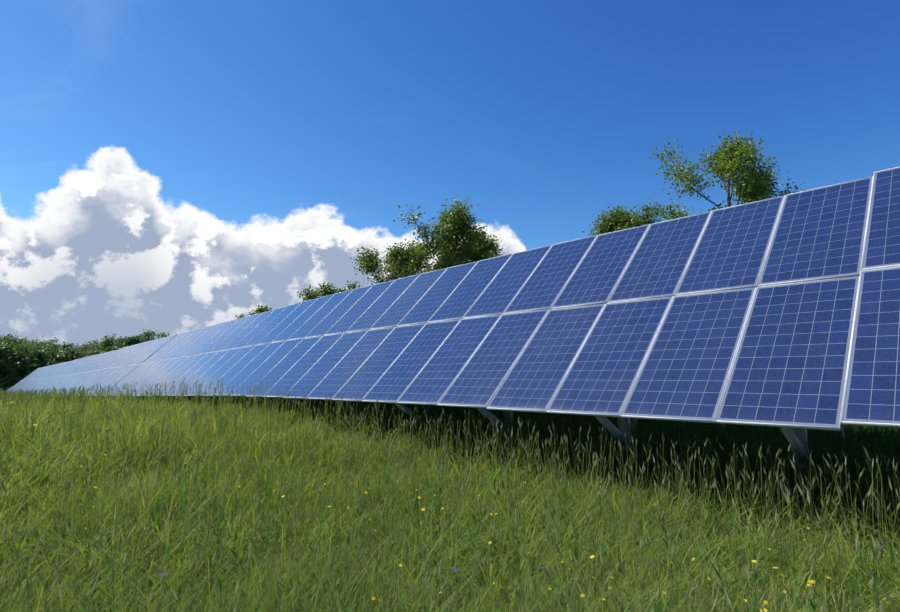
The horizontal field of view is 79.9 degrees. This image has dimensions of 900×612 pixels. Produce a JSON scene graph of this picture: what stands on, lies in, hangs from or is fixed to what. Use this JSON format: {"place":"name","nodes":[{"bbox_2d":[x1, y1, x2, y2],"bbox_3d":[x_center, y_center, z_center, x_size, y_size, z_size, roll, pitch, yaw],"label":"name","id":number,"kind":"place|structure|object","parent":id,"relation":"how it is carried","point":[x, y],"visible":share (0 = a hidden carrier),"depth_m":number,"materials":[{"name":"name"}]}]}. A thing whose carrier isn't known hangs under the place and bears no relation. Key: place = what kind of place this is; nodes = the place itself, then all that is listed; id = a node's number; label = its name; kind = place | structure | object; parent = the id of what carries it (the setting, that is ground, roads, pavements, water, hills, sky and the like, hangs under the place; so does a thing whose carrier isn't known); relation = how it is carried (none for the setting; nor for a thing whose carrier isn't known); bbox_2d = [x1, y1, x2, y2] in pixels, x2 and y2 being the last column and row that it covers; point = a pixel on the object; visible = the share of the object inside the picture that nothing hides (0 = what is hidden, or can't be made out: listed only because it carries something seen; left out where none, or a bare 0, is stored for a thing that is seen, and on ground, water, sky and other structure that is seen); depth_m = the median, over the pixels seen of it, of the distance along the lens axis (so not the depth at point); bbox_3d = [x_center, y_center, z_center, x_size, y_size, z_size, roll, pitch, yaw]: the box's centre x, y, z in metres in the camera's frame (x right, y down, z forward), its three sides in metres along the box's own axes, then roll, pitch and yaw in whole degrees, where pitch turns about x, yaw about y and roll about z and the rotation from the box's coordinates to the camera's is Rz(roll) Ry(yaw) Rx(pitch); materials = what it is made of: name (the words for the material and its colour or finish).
{"place":"outdoors","nodes":[
{"label":"outdoors","id":0,"kind":"place"},
{"bbox_2d":[0,379,899,611],"bbox_3d":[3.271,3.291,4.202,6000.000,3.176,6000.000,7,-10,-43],"label":"ground","id":1,"kind":"structure","parent":0,"point":[247,529],"depth_m":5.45,"materials":[{"name":"green plant"}]},
{"bbox_2d":[0,340,39,390],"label":"tree wood","id":2,"kind":"object","parent":1,"relation":"on","point":[6,383],"visible":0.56,"depth_m":98.02,"materials":[{"name":"green plant"}]},
{"bbox_2d":[0,330,45,379],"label":"tree wood","id":3,"kind":"object","parent":1,"relation":"on","point":[11,341],"visible":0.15,"depth_m":111.98,"materials":[{"name":"green plant"}]},
{"bbox_2d":[7,340,49,380],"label":"tree wood","id":4,"kind":"object","parent":1,"relation":"on","point":[33,349],"depth_m":106.27,"materials":[{"name":"green plant"}]},
{"bbox_2d":[0,340,63,378],"bbox_3d":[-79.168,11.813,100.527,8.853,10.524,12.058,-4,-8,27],"label":"tree","id":5,"kind":"object","parent":1,"relation":"on","point":[43,360],"visible":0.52,"depth_m":98.92,"materials":[{"name":"green plant"}]},
{"bbox_2d":[28,337,64,346],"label":"tree wood","id":6,"kind":"object","parent":1,"relation":"on","point":[55,340],"visible":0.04,"depth_m":136.10,"materials":[{"name":"green plant"}]},
{"bbox_2d":[37,336,60,350],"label":"tree wood","id":7,"kind":"object","parent":1,"relation":"on","point":[51,344],"visible":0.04,"depth_m":124.72,"materials":[{"name":"green plant"}]},
{"bbox_2d":[41,346,85,365],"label":"tree wood","id":8,"kind":"object","parent":1,"relation":"on","point":[66,358],"visible":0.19,"depth_m":106.35,"materials":[{"name":"green plant"}]},
{"bbox_2d":[58,340,78,352],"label":"tree wood","id":9,"kind":"object","parent":1,"relation":"on","point":[70,345],"visible":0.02,"depth_m":121.21,"materials":[{"name":"green plant"}]},
{"bbox_2d":[53,346,95,358],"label":"tree wood","id":10,"kind":"object","parent":1,"relation":"on","point":[74,353],"visible":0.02,"depth_m":110.26,"materials":[{"name":"green plant"}]},
{"bbox_2d":[76,341,103,352],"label":"tree wood","id":11,"kind":"object","parent":1,"relation":"on","point":[87,347],"visible":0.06,"depth_m":120.29,"materials":[{"name":"green plant"}]},
{"bbox_2d":[68,349,113,360],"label":"tree wood","id":12,"kind":"object","parent":1,"relation":"on","point":[99,352],"visible":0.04,"depth_m":108.44,"materials":[{"name":"green plant"}]},
{"bbox_2d":[84,340,102,345],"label":"tree wood","id":13,"kind":"object","parent":1,"relation":"on","point":[91,342],"visible":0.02,"depth_m":141.11,"materials":[{"name":"green plant"}]},
{"bbox_2d":[84,334,116,350],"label":"tree wood","id":14,"kind":"object","parent":1,"relation":"on","point":[105,342],"visible":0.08,"depth_m":122.72,"materials":[{"name":"green plant"}]},
{"bbox_2d":[87,344,123,354],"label":"tree wood","id":15,"kind":"object","parent":1,"relation":"on","point":[109,348],"visible":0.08,"depth_m":110.59,"materials":[{"name":"green plant"}]},
{"bbox_2d":[101,335,119,349],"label":"tree wood","id":16,"kind":"object","parent":1,"relation":"on","point":[113,339],"visible":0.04,"depth_m":122.73,"materials":[{"name":"green plant"}]},
{"bbox_2d":[111,338,125,346],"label":"tree wood","id":17,"kind":"object","parent":1,"relation":"on","point":[121,341],"visible":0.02,"depth_m":119.58,"materials":[{"name":"green plant"}]},
{"bbox_2d":[111,334,147,344],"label":"tree wood","id":18,"kind":"object","parent":1,"relation":"on","point":[140,338],"depth_m":120.21,"materials":[{"name":"green plant"}]},
{"bbox_2d":[117,335,143,349],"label":"tall spruce tree","id":19,"kind":"object","parent":1,"relation":"on","point":[132,340],"visible":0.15,"depth_m":102.86,"materials":[{"name":"green plant"}]},
{"bbox_2d":[141,329,156,340],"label":"tree wood","id":20,"kind":"object","parent":1,"relation":"on","point":[149,334],"visible":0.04,"depth_m":131.41,"materials":[{"name":"green plant"}]},
{"bbox_2d":[155,332,176,338],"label":"birch tree","id":21,"kind":"object","parent":1,"relation":"on","point":[162,334],"visible":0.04,"depth_m":78.21,"materials":[{"name":"green plant"}]},
{"bbox_2d":[247,301,271,314],"bbox_3d":[-21.550,5.048,62.448,6.214,11.395,5.552,0,-7,1],"label":"birch tree","id":22,"kind":"object","parent":1,"relation":"on","point":[262,309],"visible":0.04,"depth_m":62.10,"materials":[{"name":"green plant"}]},
{"bbox_2d":[297,282,341,301],"bbox_3d":[-11.961,3.252,50.563,5.926,11.025,5.254,0,-7,0],"label":"birch tree","id":23,"kind":"object","parent":1,"relation":"on","point":[312,294],"visible":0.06,"depth_m":50.54,"materials":[{"name":"green plant"}]},
{"bbox_2d":[338,279,362,291],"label":"birch tree","id":24,"kind":"object","parent":1,"relation":"on","point":[350,286],"depth_m":52.82,"materials":[{"name":"green plant"}]},
{"bbox_2d":[350,236,437,284],"bbox_3d":[-3.488,0.704,38.407,5.817,11.971,7.899,17,-18,-66],"label":"oak tree","id":25,"kind":"object","parent":1,"relation":"on","point":[400,261],"visible":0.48,"depth_m":38.33,"materials":[{"name":"green plant"}]},
{"bbox_2d":[0,378,899,611],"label":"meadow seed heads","id":26,"kind":"object","parent":1,"relation":"on","point":[787,499],"visible":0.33,"depth_m":4.13,"materials":[{"name":"green plant"}]},
{"bbox_2d":[0,390,899,611],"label":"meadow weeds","id":27,"kind":"object","parent":1,"relation":"on","point":[445,565],"visible":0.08,"depth_m":4.05,"materials":[{"name":"green plant"}]},
{"bbox_2d":[393,195,508,275],"bbox_3d":[0.059,-0.588,37.285,8.030,14.121,6.076,7,-10,-43],"label":"oak tree","id":28,"kind":"object","parent":1,"relation":"on","point":[453,226],"visible":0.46,"depth_m":36.74,"materials":[{"name":"green plant"}]},
{"bbox_2d":[13,398,890,611],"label":"meadow flowers","id":29,"kind":"object","parent":1,"relation":"on","point":[592,556],"visible":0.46,"depth_m":3.13,"materials":[{"name":"yellow plant"}]},
{"bbox_2d":[77,395,845,511],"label":"support posts","id":30,"kind":"object","parent":1,"relation":"on","point":[792,436],"visible":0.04,"depth_m":6.50,"materials":[{"name":"metal"}]},
{"bbox_2d":[7,167,899,430],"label":"solar panels","id":31,"kind":"object","parent":30,"relation":"on","point":[782,311],"visible":0.9,"depth_m":7.47,"materials":[{"name":"glass"}]},
{"bbox_2d":[449,230,504,264],"bbox_3d":[2.163,0.372,39.101,6.144,12.618,6.007,1,-8,-10],"label":"oak tree","id":32,"kind":"object","parent":1,"relation":"on","point":[488,247],"visible":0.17,"depth_m":39.74,"materials":[{"name":"green plant"}]},
{"bbox_2d":[582,192,668,237],"bbox_3d":[9.122,-0.368,28.456,5.260,10.623,5.567,7,-10,-43],"label":"maple tree","id":33,"kind":"object","parent":1,"relation":"on","point":[617,220],"visible":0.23,"depth_m":28.22,"materials":[{"name":"green plant"}]},
{"bbox_2d":[642,131,786,221],"bbox_3d":[11.926,-1.714,22.933,5.154,12.241,6.042,7,-10,-43],"label":"ash tree","id":34,"kind":"object","parent":1,"relation":"on","point":[733,161],"visible":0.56,"depth_m":23.04,"materials":[{"name":"green plant"}]},
{"bbox_2d":[724,156,805,204],"bbox_3d":[13.956,-0.966,23.521,4.773,11.082,4.540,7,-10,-43],"label":"ash tree","id":35,"kind":"object","parent":1,"relation":"on","point":[763,190],"visible":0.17,"depth_m":23.10,"materials":[{"name":"green plant"}]},
{"bbox_2d":[0,0,899,348],"label":"sky","id":36,"kind":"structure","parent":0,"point":[176,166],"materials":[{"name":"blue"}]}
]}

